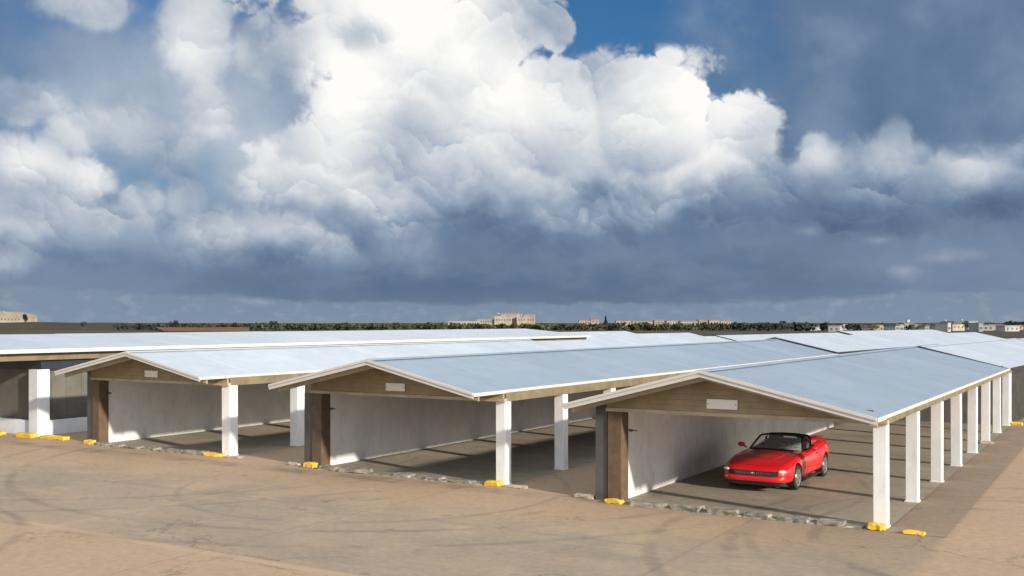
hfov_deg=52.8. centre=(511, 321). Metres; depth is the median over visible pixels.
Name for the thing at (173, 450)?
kerb stone
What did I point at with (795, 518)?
kerb stone
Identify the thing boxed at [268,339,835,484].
parking shed
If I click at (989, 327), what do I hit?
town house
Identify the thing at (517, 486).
pale stone
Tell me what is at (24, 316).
tree
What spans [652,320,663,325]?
terrace house
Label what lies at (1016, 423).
yellow block
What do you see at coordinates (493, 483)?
yellow block
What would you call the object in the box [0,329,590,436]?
tall shed
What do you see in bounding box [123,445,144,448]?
kerb stone
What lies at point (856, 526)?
kerb
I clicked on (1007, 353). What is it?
parking shed
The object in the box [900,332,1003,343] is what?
parking shed
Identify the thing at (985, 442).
pale stone
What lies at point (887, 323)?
hill
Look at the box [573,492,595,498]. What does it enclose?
pale stone
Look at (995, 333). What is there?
grassland
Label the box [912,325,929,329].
town house
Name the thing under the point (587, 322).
terrace house
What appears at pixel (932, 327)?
town house
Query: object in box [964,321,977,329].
town house
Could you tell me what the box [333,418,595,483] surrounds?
floor
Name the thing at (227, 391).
parking shed
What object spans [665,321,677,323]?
terrace house
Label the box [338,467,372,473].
kerb stone
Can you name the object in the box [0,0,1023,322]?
sky
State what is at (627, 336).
parking shed
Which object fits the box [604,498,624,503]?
yellow block
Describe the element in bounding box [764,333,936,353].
parking shed
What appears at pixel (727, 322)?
terrace house
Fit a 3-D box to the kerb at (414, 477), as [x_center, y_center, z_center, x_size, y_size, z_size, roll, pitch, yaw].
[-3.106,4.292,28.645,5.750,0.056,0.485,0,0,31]
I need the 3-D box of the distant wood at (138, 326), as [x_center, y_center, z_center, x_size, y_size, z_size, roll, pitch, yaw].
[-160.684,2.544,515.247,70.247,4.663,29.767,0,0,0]
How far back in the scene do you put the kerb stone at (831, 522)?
21.74 m
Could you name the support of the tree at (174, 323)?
on the grassland
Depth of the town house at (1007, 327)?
452.30 m
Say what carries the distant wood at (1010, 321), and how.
on the grassland
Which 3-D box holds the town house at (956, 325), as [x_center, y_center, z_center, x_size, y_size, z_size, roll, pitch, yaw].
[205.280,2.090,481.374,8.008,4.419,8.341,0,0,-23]
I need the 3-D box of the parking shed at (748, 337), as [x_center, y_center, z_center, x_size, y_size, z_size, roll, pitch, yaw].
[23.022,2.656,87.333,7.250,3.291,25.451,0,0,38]
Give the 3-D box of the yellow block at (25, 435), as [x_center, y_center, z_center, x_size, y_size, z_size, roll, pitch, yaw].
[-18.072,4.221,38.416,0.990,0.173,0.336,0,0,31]
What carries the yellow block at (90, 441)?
on the ground
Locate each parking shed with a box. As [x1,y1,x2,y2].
[55,339,563,455]
[76,331,261,333]
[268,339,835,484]
[536,336,732,348]
[562,346,1009,528]
[563,331,635,334]
[587,333,700,339]
[713,333,846,340]
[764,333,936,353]
[831,330,945,334]
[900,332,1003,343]
[918,338,1023,421]
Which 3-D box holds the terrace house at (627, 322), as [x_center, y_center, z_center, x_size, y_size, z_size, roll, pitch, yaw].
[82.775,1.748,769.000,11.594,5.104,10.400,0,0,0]
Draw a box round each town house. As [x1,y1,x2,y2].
[828,325,842,331]
[861,325,873,330]
[875,325,883,330]
[883,324,899,329]
[909,324,918,329]
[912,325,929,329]
[929,323,934,329]
[935,323,950,331]
[940,321,964,330]
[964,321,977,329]
[968,323,983,331]
[983,324,994,330]
[995,325,1019,330]
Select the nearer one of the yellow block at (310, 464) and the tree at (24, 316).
the yellow block at (310, 464)
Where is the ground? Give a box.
[0,389,1023,575]
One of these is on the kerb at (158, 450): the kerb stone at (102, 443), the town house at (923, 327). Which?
the kerb stone at (102, 443)
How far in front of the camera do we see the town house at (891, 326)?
437.45 m
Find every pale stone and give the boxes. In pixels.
[225,455,242,458]
[285,461,302,465]
[503,484,527,488]
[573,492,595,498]
[978,441,995,443]
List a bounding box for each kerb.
[92,444,211,456]
[317,468,483,484]
[628,500,864,528]
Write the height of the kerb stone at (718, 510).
0.134 m
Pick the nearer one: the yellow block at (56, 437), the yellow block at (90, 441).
the yellow block at (90, 441)
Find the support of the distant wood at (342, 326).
on the grassland
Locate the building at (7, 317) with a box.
[0,311,36,322]
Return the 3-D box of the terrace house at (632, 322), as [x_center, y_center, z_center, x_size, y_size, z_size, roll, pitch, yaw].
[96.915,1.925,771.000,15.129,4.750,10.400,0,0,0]
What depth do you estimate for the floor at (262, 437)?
37.27 m
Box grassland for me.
[0,323,1023,338]
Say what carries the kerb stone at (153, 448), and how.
on the kerb at (158, 450)
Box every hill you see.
[0,322,462,329]
[811,323,1002,324]
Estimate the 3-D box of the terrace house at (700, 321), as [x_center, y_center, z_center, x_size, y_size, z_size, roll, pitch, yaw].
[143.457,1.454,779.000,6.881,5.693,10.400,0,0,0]
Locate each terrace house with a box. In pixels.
[578,320,590,324]
[590,319,598,323]
[615,321,630,326]
[631,321,652,323]
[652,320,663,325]
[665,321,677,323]
[678,321,697,324]
[697,320,707,323]
[708,320,719,323]
[720,321,733,324]
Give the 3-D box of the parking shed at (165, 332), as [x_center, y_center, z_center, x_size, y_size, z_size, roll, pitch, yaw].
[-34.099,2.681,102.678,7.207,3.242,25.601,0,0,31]
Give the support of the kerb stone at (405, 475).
on the kerb at (414, 477)
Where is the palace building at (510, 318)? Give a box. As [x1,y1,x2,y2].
[448,313,534,325]
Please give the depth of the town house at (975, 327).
443.01 m
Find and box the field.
[157,327,249,330]
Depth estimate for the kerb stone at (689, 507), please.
23.45 m
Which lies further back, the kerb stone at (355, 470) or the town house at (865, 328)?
the town house at (865, 328)
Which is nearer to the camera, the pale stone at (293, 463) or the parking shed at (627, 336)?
the pale stone at (293, 463)
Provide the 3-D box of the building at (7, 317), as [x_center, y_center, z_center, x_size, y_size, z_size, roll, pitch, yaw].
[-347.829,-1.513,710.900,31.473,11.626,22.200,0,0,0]
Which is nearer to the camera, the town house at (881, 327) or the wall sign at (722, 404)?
the wall sign at (722, 404)
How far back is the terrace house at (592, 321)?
762.00 m
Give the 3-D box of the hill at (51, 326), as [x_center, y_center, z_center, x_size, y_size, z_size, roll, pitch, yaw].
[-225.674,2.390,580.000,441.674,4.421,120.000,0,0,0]
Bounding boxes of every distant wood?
[113,322,254,329]
[250,322,745,330]
[729,321,910,330]
[985,320,1023,324]
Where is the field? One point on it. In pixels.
(205, 328)
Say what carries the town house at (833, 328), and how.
on the grassland
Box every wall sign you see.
[145,370,157,376]
[386,383,404,390]
[707,399,737,409]
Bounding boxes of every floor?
[110,421,294,454]
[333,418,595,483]
[625,420,1008,525]
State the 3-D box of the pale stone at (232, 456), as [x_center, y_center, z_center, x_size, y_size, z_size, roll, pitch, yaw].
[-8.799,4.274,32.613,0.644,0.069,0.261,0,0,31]
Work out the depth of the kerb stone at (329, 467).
29.88 m
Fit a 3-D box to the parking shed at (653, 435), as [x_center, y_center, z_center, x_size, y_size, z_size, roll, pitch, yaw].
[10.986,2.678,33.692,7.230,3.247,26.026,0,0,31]
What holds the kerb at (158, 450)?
on the ground
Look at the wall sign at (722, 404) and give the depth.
23.18 m
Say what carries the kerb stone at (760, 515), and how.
on the kerb at (856, 526)
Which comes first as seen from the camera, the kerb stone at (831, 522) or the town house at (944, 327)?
the kerb stone at (831, 522)
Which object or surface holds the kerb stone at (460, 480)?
on the kerb at (414, 477)
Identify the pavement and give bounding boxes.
[887,424,1023,536]
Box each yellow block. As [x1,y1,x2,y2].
[15,432,37,437]
[40,435,69,440]
[83,439,95,444]
[203,452,224,456]
[303,462,317,467]
[484,480,502,486]
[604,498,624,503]
[867,522,886,530]
[902,529,925,535]
[1010,422,1022,425]
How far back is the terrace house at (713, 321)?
776.00 m
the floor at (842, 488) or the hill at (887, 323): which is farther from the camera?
the hill at (887, 323)
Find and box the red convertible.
[723,432,828,489]
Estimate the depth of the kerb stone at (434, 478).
28.02 m
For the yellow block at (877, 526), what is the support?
on the ground
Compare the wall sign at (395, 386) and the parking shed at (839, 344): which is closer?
the wall sign at (395, 386)
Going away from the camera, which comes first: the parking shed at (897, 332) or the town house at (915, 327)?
the parking shed at (897, 332)
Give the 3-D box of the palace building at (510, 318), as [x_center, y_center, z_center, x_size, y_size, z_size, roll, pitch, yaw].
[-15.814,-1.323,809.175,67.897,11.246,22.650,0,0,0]
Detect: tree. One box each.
[22,314,27,321]
[168,320,177,326]
[868,323,879,330]
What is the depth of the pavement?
26.24 m
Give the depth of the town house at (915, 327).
452.83 m
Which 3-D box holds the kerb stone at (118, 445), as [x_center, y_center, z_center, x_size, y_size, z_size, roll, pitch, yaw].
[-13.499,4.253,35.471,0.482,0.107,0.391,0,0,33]
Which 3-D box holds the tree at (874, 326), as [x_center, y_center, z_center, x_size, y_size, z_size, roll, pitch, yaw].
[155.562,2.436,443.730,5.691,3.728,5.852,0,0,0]
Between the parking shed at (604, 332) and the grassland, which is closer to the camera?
the parking shed at (604, 332)
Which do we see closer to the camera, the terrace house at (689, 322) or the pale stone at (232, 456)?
the pale stone at (232, 456)
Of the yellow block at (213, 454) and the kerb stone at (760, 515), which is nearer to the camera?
the kerb stone at (760, 515)
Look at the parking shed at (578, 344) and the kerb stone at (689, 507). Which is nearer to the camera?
the kerb stone at (689, 507)
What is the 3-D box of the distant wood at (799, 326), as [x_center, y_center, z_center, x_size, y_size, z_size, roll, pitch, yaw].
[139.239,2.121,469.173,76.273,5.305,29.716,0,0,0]
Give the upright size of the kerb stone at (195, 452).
0.140 m
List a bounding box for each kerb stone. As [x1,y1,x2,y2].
[93,442,112,445]
[111,443,127,447]
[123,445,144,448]
[143,446,162,450]
[160,448,182,452]
[183,449,208,455]
[319,464,340,470]
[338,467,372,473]
[393,472,415,477]
[416,475,445,480]
[445,477,476,483]
[670,502,704,512]
[706,506,739,514]
[744,511,772,519]
[776,514,812,522]
[816,518,846,525]
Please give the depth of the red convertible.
26.82 m
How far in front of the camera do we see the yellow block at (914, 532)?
20.82 m
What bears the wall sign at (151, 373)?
attached to the parking shed at (227, 391)

